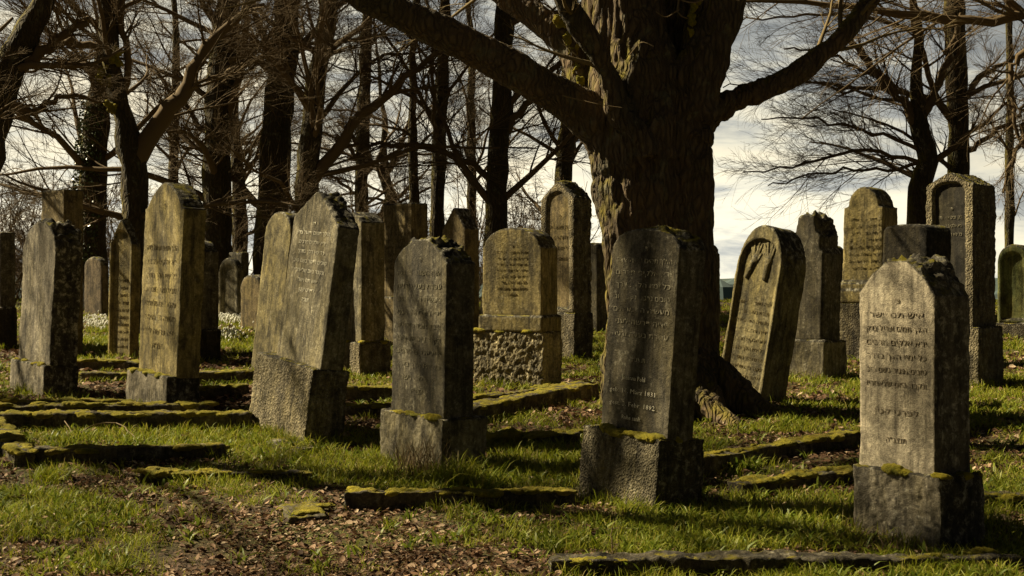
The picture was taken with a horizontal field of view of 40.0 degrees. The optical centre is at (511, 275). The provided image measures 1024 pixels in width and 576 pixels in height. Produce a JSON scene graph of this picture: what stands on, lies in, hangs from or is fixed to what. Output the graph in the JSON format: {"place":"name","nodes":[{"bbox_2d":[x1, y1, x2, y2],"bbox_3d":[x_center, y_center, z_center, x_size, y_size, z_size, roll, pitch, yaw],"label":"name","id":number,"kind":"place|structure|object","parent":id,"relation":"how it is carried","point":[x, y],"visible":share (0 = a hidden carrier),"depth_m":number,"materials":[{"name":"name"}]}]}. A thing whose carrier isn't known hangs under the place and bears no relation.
{"place":"outdoors","nodes":[
{"label":"outdoors","id":0,"kind":"place"},
{"bbox_2d":[0,278,1023,575],"bbox_3d":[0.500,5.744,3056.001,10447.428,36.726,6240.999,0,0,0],"label":"ground","id":1,"kind":"structure","parent":0,"point":[170,548],"depth_m":7.93,"materials":[{"name":"brown soil"}]},
{"bbox_2d":[0,232,16,349],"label":"gravestone","id":2,"kind":"object","parent":1,"relation":"on","point":[8,323],"visible":0.83,"depth_m":19.11,"materials":[{"name":"stone"}]},
{"bbox_2d":[0,416,38,467],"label":"grave kerb","id":3,"kind":"structure","parent":1,"relation":"on","point":[14,445],"depth_m":9.90,"materials":[{"name":"stone"}]},
{"bbox_2d":[10,218,82,396],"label":"gravestone","id":4,"kind":"object","parent":1,"relation":"on","point":[50,304],"visible":0.84,"depth_m":13.87,"materials":[{"name":"grey stone"}]},
{"bbox_2d":[20,458,78,487],"bbox_3d":[-2.939,1.253,8.986,0.426,0.184,0.365,0,0,45],"label":"grass tuft","id":5,"kind":"object","parent":1,"relation":"on","point":[47,476],"visible":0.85,"depth_m":8.96,"materials":[{"name":"plant"}]},
{"bbox_2d":[41,189,82,355],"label":"gravestone","id":6,"kind":"object","parent":1,"relation":"on","point":[63,205],"visible":0.26,"depth_m":18.15,"materials":[{"name":"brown stone"}]},
{"bbox_2d":[0,397,134,404],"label":"grave kerb","id":7,"kind":"structure","parent":1,"relation":"on","point":[16,401],"depth_m":12.79,"materials":[{"name":"stone"}]},
{"bbox_2d":[0,0,178,171],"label":"bare tree","id":8,"kind":"object","parent":1,"relation":"on","point":[22,51],"visible":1,"depth_m":19.86,"materials":[{"name":"brown plant"}]},
{"bbox_2d":[84,257,107,315],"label":"gravestone","id":9,"kind":"object","parent":1,"relation":"on","point":[96,285],"visible":0.71,"depth_m":26.61,"materials":[{"name":"stone"}]},
{"bbox_2d":[79,371,126,381],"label":"grave kerb","id":10,"kind":"structure","parent":1,"relation":"on","point":[100,374],"depth_m":15.16,"materials":[{"name":"stone"}]},
{"bbox_2d":[77,358,138,371],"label":"grave kerb","id":11,"kind":"structure","parent":1,"relation":"on","point":[96,364],"depth_m":16.48,"materials":[{"name":"stone"}]},
{"bbox_2d":[77,422,139,442],"bbox_3d":[-3.001,1.211,10.804,0.711,0.129,0.309,0,0,28],"label":"fallen twig","id":12,"kind":"object","parent":1,"relation":"on","point":[104,423],"visible":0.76,"depth_m":10.99,"materials":[{"name":"brown wood"}]},
{"bbox_2d":[0,400,219,411],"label":"grave kerb","id":13,"kind":"structure","parent":1,"relation":"on","point":[183,406],"depth_m":12.06,"materials":[{"name":"stone"}]},
{"bbox_2d":[108,218,140,359],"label":"gravestone","id":14,"kind":"object","parent":1,"relation":"on","point":[124,291],"visible":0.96,"depth_m":17.63,"materials":[{"name":"stone"}]},
{"bbox_2d":[0,409,251,431],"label":"grave kerb","id":15,"kind":"structure","parent":1,"relation":"on","point":[52,418],"depth_m":11.34,"materials":[{"name":"stone"}]},
{"bbox_2d":[34,442,229,464],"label":"grave kerb","id":16,"kind":"structure","parent":1,"relation":"on","point":[82,451],"depth_m":9.87,"materials":[{"name":"stone"}]},
{"bbox_2d":[0,0,297,308],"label":"bare tree","id":17,"kind":"object","parent":1,"relation":"on","point":[94,236],"visible":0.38,"depth_m":29.75,"materials":[{"name":"brown plant"}]},
{"bbox_2d":[126,182,205,402],"bbox_3d":[-3.203,0.311,12.973,0.355,2.350,0.947,2,0,-38],"label":"gravestone","id":18,"kind":"object","parent":1,"relation":"on","point":[172,294],"visible":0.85,"depth_m":12.71,"materials":[{"name":"grey stone"}]},
{"bbox_2d":[83,310,254,340],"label":"white flowers","id":19,"kind":"object","parent":1,"relation":"on","point":[225,317],"visible":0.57,"depth_m":24.08,"materials":[{"name":"white plant"}]},
{"bbox_2d":[74,0,266,181],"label":"bare tree","id":20,"kind":"object","parent":1,"relation":"on","point":[174,44],"visible":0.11,"depth_m":36.82,"materials":[{"name":"brown plant"}]},
{"bbox_2d":[0,0,350,332],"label":"bare tree","id":21,"kind":"object","parent":1,"relation":"on","point":[134,147],"visible":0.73,"depth_m":21.87,"materials":[{"name":"brown plant"}]},
{"bbox_2d":[200,241,220,362],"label":"gravestone","id":22,"kind":"object","parent":1,"relation":"on","point":[210,342],"visible":0.34,"depth_m":17.62,"materials":[{"name":"stone"}]},
{"bbox_2d":[107,0,328,251],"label":"bare tree","id":23,"kind":"object","parent":1,"relation":"on","point":[235,228],"visible":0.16,"depth_m":39.96,"materials":[{"name":"brown plant"}]},
{"bbox_2d":[0,0,438,269],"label":"bare tree","id":24,"kind":"object","parent":1,"relation":"on","point":[217,178],"visible":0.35,"depth_m":28.80,"materials":[{"name":"brown plant"}]},
{"bbox_2d":[132,466,313,483],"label":"grave kerb","id":25,"kind":"structure","parent":1,"relation":"on","point":[156,471],"depth_m":9.04,"materials":[{"name":"stone"}]},
{"bbox_2d":[199,383,249,398],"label":"grave kerb","id":26,"kind":"structure","parent":1,"relation":"on","point":[222,390],"depth_m":13.62,"materials":[{"name":"stone"}]},
{"bbox_2d":[199,369,253,383],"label":"grave kerb","id":27,"kind":"structure","parent":1,"relation":"on","point":[227,374],"depth_m":14.98,"materials":[{"name":"stone"}]},
{"bbox_2d":[218,258,243,314],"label":"gravestone","id":28,"kind":"object","parent":1,"relation":"on","point":[231,274],"visible":0.64,"depth_m":26.16,"materials":[{"name":"grey stone"}]},
{"bbox_2d":[229,252,248,277],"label":"gravestone","id":29,"kind":"object","parent":1,"relation":"on","point":[242,258],"visible":0.18,"depth_m":28.08,"materials":[{"name":"stone"}]},
{"bbox_2d":[241,275,260,328],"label":"gravestone","id":30,"kind":"object","parent":1,"relation":"on","point":[250,285],"visible":0.39,"depth_m":23.69,"materials":[{"name":"brown stone"}]},
{"bbox_2d":[68,0,459,274],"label":"bare tree","id":31,"kind":"object","parent":1,"relation":"on","point":[274,132],"visible":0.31,"depth_m":28.76,"materials":[{"name":"brown plant"}]},
{"bbox_2d":[251,212,296,368],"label":"gravestone","id":32,"kind":"object","parent":1,"relation":"on","point":[278,238],"visible":0.54,"depth_m":16.22,"materials":[{"name":"grey stone"}]},
{"bbox_2d":[0,143,600,302],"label":"thicket","id":33,"kind":"object","parent":1,"relation":"on","point":[12,217],"visible":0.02,"depth_m":32.79,"materials":[{"name":"brown plant"}]},
{"bbox_2d":[257,437,347,453],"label":"grass tuft","id":34,"kind":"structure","parent":1,"relation":"on","point":[303,448],"depth_m":10.56,"materials":[{"name":"plant"}]},
{"bbox_2d":[249,191,358,442],"bbox_3d":[-1.634,0.412,11.157,0.342,2.215,1.183,7,0,-32],"label":"gravestone","id":35,"kind":"object","parent":1,"relation":"on","point":[300,380],"visible":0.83,"depth_m":10.82,"materials":[{"name":"stone"}]},
{"bbox_2d":[276,501,336,524],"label":"grave slab","id":36,"kind":"structure","parent":1,"relation":"on","point":[309,510],"depth_m":7.89,"materials":[{"name":"stone"}]},
{"bbox_2d":[200,0,479,215],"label":"bare tree","id":37,"kind":"object","parent":1,"relation":"on","point":[358,188],"visible":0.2,"depth_m":37.95,"materials":[{"name":"brown plant"}]},
{"bbox_2d":[257,19,448,216],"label":"bare tree","id":38,"kind":"object","parent":1,"relation":"on","point":[354,162],"visible":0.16,"depth_m":41.89,"materials":[{"name":"brown plant"}]},
{"bbox_2d":[343,212,390,377],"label":"gravestone","id":39,"kind":"object","parent":1,"relation":"on","point":[368,346],"visible":0.53,"depth_m":15.70,"materials":[{"name":"stone"}]},
{"bbox_2d":[345,402,390,418],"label":"grave kerb","id":40,"kind":"structure","parent":1,"relation":"on","point":[351,409],"depth_m":12.04,"materials":[{"name":"stone"}]},
{"bbox_2d":[345,384,391,402],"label":"grave kerb","id":41,"kind":"structure","parent":1,"relation":"on","point":[366,392],"depth_m":13.48,"materials":[{"name":"stone"}]},
{"bbox_2d":[186,0,589,258],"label":"bare tree","id":42,"kind":"object","parent":1,"relation":"on","point":[325,49],"visible":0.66,"depth_m":26.68,"materials":[{"name":"brown plant"}]},
{"bbox_2d":[384,203,427,341],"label":"gravestone","id":43,"kind":"object","parent":1,"relation":"on","point":[405,224],"visible":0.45,"depth_m":20.81,"materials":[{"name":"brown stone"}]},
{"bbox_2d":[376,433,459,479],"bbox_3d":[-0.601,1.182,9.334,0.569,0.339,0.632,0,0,-27],"label":"grass tuft","id":44,"kind":"object","parent":1,"relation":"on","point":[412,461],"visible":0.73,"depth_m":9.29,"materials":[{"name":"green plant"}]},
{"bbox_2d":[325,0,529,202],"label":"bare tree","id":45,"kind":"object","parent":1,"relation":"on","point":[413,189],"visible":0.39,"depth_m":30.94,"materials":[{"name":"brown plant"}]},
{"bbox_2d":[297,0,562,237],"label":"bare tree","id":46,"kind":"object","parent":1,"relation":"on","point":[437,223],"visible":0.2,"depth_m":29.86,"materials":[{"name":"brown plant"}]},
{"bbox_2d":[380,235,487,468],"bbox_3d":[-0.551,0.652,9.810,0.403,1.877,0.826,1,0,-36],"label":"gravestone","id":47,"kind":"object","parent":1,"relation":"on","point":[433,342],"visible":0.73,"depth_m":9.57,"materials":[{"name":"grey stone"}]},
{"bbox_2d":[344,486,576,510],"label":"grave kerb","id":48,"kind":"structure","parent":1,"relation":"on","point":[370,498],"depth_m":8.23,"materials":[{"name":"stone"}]},
{"bbox_2d":[442,208,479,339],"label":"gravestone","id":49,"kind":"object","parent":1,"relation":"on","point":[460,227],"visible":0.27,"depth_m":19.64,"materials":[{"name":"grey stone"}]},
{"bbox_2d":[410,450,511,487],"bbox_3d":[-0.304,1.240,8.964,0.659,0.257,0.622,0,0,34],"label":"grass tuft","id":50,"kind":"object","parent":1,"relation":"on","point":[468,471],"visible":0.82,"depth_m":8.93,"materials":[{"name":"green plant"}]},
{"bbox_2d":[403,0,586,222],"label":"bare tree","id":51,"kind":"object","parent":1,"relation":"on","point":[516,136],"visible":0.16,"depth_m":39.89,"materials":[{"name":"brown plant"}]},
{"bbox_2d":[15,275,997,299],"bbox_3d":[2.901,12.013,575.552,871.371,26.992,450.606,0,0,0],"label":"distant wood","id":52,"kind":"object","parent":1,"relation":"on","point":[726,289],"visible":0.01,"depth_m":417.68,"materials":[{"name":"grey"}]},
{"bbox_2d":[486,426,527,445],"bbox_3d":[-0.081,1.266,10.847,0.410,0.211,0.324,0,0,0],"label":"kerb","id":53,"kind":"object","parent":1,"relation":"on","point":[507,433],"visible":0.43,"depth_m":10.72,"materials":[{"name":"stone"}]},
{"bbox_2d":[0,306,1023,575],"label":"leaf litter","id":54,"kind":"object","parent":1,"relation":"on","point":[414,556],"visible":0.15,"depth_m":7.93,"materials":[{"name":"brown plant"}]},
{"bbox_2d":[0,297,1023,575],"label":"grass","id":55,"kind":"structure","parent":1,"relation":"on","point":[336,455],"depth_m":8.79,"materials":[{"name":"green plant"}]},
{"bbox_2d":[473,228,562,389],"bbox_3d":[0.050,0.449,14.617,0.922,1.900,0.410,0,0,33],"label":"gravestone","id":56,"kind":"object","parent":1,"relation":"on","point":[517,334],"visible":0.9,"depth_m":14.44,"materials":[{"name":"stone"}]},
{"bbox_2d":[459,0,587,222],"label":"bare tree","id":57,"kind":"object","parent":1,"relation":"on","point":[566,168],"visible":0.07,"depth_m":38.81,"materials":[{"name":"brown plant"}]},
{"bbox_2d":[473,380,592,400],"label":"grave kerb","id":58,"kind":"structure","parent":1,"relation":"on","point":[492,395],"depth_m":13.14,"materials":[{"name":"stone"}]},
{"bbox_2d":[473,381,598,420],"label":"grave kerb","id":59,"kind":"structure","parent":1,"relation":"on","point":[549,395],"depth_m":12.69,"materials":[{"name":"stone"}]},
{"bbox_2d":[325,0,749,313],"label":"bare tree","id":60,"kind":"object","parent":1,"relation":"on","point":[496,215],"visible":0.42,"depth_m":27.85,"materials":[{"name":"brown plant"}]},
{"bbox_2d":[522,428,583,444],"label":"grave kerb","id":61,"kind":"structure","parent":1,"relation":"on","point":[573,435],"depth_m":10.65,"materials":[{"name":"stone"}]},
{"bbox_2d":[541,180,593,360],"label":"gravestone","id":62,"kind":"object","parent":1,"relation":"on","point":[566,213],"visible":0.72,"depth_m":17.96,"materials":[{"name":"stone"}]},
{"bbox_2d":[209,0,968,425],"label":"tree","id":63,"kind":"object","parent":1,"relation":"on","point":[639,104],"visible":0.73,"depth_m":12.53,"materials":[{"name":"brown plant"}]},
{"bbox_2d":[590,243,607,333],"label":"gravestone","id":64,"kind":"object","parent":1,"relation":"on","point":[598,303],"visible":0.29,"depth_m":22.55,"materials":[{"name":"stone"}]},
{"bbox_2d":[610,519,615,553],"bbox_3d":[0.509,1.303,7.055,0.030,0.174,0.047,0,0,0],"label":"fallen twig","id":65,"kind":"object","parent":1,"relation":"on","point":[611,538],"visible":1,"depth_m":7.06,"materials":[{"name":"brown wood"}]},
{"bbox_2d":[588,527,678,530],"bbox_3d":[0.634,1.344,7.438,0.509,0.038,0.065,0,0,5],"label":"fallen twig","id":66,"kind":"object","parent":1,"relation":"on","point":[628,528],"visible":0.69,"depth_m":7.42,"materials":[{"name":"brown wood"}]},
{"bbox_2d":[578,225,704,510],"bbox_3d":[0.802,0.659,8.401,0.393,1.932,0.751,4,0,-36],"label":"gravestone","id":67,"kind":"object","parent":1,"relation":"on","point":[642,441],"visible":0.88,"depth_m":8.21,"materials":[{"name":"stone"}]},
{"bbox_2d":[714,245,719,336],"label":"gravestone","id":68,"kind":"object","parent":1,"relation":"on","point":[717,255],"visible":0.11,"depth_m":20.14,"materials":[{"name":"stone"}]},
{"bbox_2d":[734,454,766,470],"bbox_3d":[1.578,1.257,9.445,0.272,0.123,0.258,0,0,-44],"label":"seedling","id":69,"kind":"object","parent":1,"relation":"on","point":[755,464],"visible":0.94,"depth_m":9.43,"materials":[{"name":"green plant"}]},
{"bbox_2d":[722,225,805,401],"bbox_3d":[2.425,0.498,13.635,0.412,1.969,0.554,9,0,-43],"label":"gravestone","id":70,"kind":"object","parent":1,"relation":"on","point":[767,293],"visible":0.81,"depth_m":13.48,"materials":[{"name":"grey stone"}]},
{"bbox_2d":[703,429,860,476],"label":"grave kerb","id":71,"kind":"structure","parent":1,"relation":"on","point":[806,444],"depth_m":9.92,"materials":[{"name":"stone"}]},
{"bbox_2d":[548,547,1023,575],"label":"grave kerb","id":72,"kind":"structure","parent":1,"relation":"on","point":[744,561],"depth_m":6.63,"materials":[{"name":"stone"}]},
{"bbox_2d":[727,465,853,495],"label":"grave kerb","id":73,"kind":"structure","parent":1,"relation":"on","point":[823,474],"depth_m":8.94,"materials":[{"name":"stone"}]},
{"bbox_2d":[789,210,846,378],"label":"gravestone","id":74,"kind":"object","parent":1,"relation":"on","point":[820,346],"visible":0.66,"depth_m":15.47,"materials":[{"name":"grey stone"}]},
{"bbox_2d":[838,246,842,280],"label":"gravestone","id":75,"kind":"object","parent":1,"relation":"on","point":[840,249],"visible":0.03,"depth_m":19.64,"materials":[{"name":"stone"}]},
{"bbox_2d":[713,0,1023,228],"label":"bare tree","id":76,"kind":"object","parent":1,"relation":"on","point":[927,161],"visible":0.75,"depth_m":25.87,"materials":[{"name":"brown plant"}]},
{"bbox_2d":[840,187,897,361],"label":"gravestone","id":77,"kind":"object","parent":1,"relation":"on","point":[870,214],"visible":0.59,"depth_m":17.43,"materials":[{"name":"stone"}]},
{"bbox_2d":[736,0,1023,224],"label":"bare tree","id":78,"kind":"object","parent":1,"relation":"on","point":[1014,10],"visible":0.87,"depth_m":17.95,"materials":[{"name":"brown plant"}]},
{"bbox_2d":[807,518,955,553],"bbox_3d":[2.002,1.346,7.212,0.896,0.138,0.772,0,0,0],"label":"grass tuft","id":79,"kind":"object","parent":1,"relation":"on","point":[882,544],"visible":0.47,"depth_m":7.18,"materials":[{"name":"green plant"}]},
{"bbox_2d":[762,0,1023,189],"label":"bare tree","id":80,"kind":"object","parent":1,"relation":"on","point":[957,162],"visible":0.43,"depth_m":26.84,"materials":[{"name":"brown plant"}]},
{"bbox_2d":[882,224,950,262],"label":"gravestone","id":81,"kind":"object","parent":1,"relation":"on","point":[908,240],"visible":0.15,"depth_m":10.48,"materials":[{"name":"stone"}]},
{"bbox_2d":[853,253,984,551],"bbox_3d":[2.136,0.771,7.355,0.407,1.784,0.618,0,0,-35],"label":"gravestone","id":82,"kind":"object","parent":1,"relation":"on","point":[912,474],"visible":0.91,"depth_m":7.22,"materials":[{"name":"grey stone"}]},
{"bbox_2d":[925,173,1003,388],"bbox_3d":[4.718,0.161,14.729,0.643,2.473,0.622,0,0,42],"label":"gravestone","id":83,"kind":"object","parent":1,"relation":"on","point":[962,208],"visible":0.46,"depth_m":14.51,"materials":[{"name":"stone"}]},
{"bbox_2d":[943,3,1023,246],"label":"bare tree","id":84,"kind":"object","parent":1,"relation":"on","point":[1009,233],"visible":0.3,"depth_m":33.91,"materials":[{"name":"brown plant"}]},
{"bbox_2d":[984,491,1023,507],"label":"grave kerb","id":85,"kind":"structure","parent":1,"relation":"on","point":[1018,497],"depth_m":8.25,"materials":[{"name":"stone"}]},
{"bbox_2d":[996,244,1023,338],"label":"gravestone","id":86,"kind":"object","parent":1,"relation":"on","point":[1010,292],"visible":0.72,"depth_m":21.22,"materials":[{"name":"stone"}]},
{"bbox_2d":[0,0,1023,278],"label":"sky","id":87,"kind":"structure","parent":0,"point":[730,234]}
]}

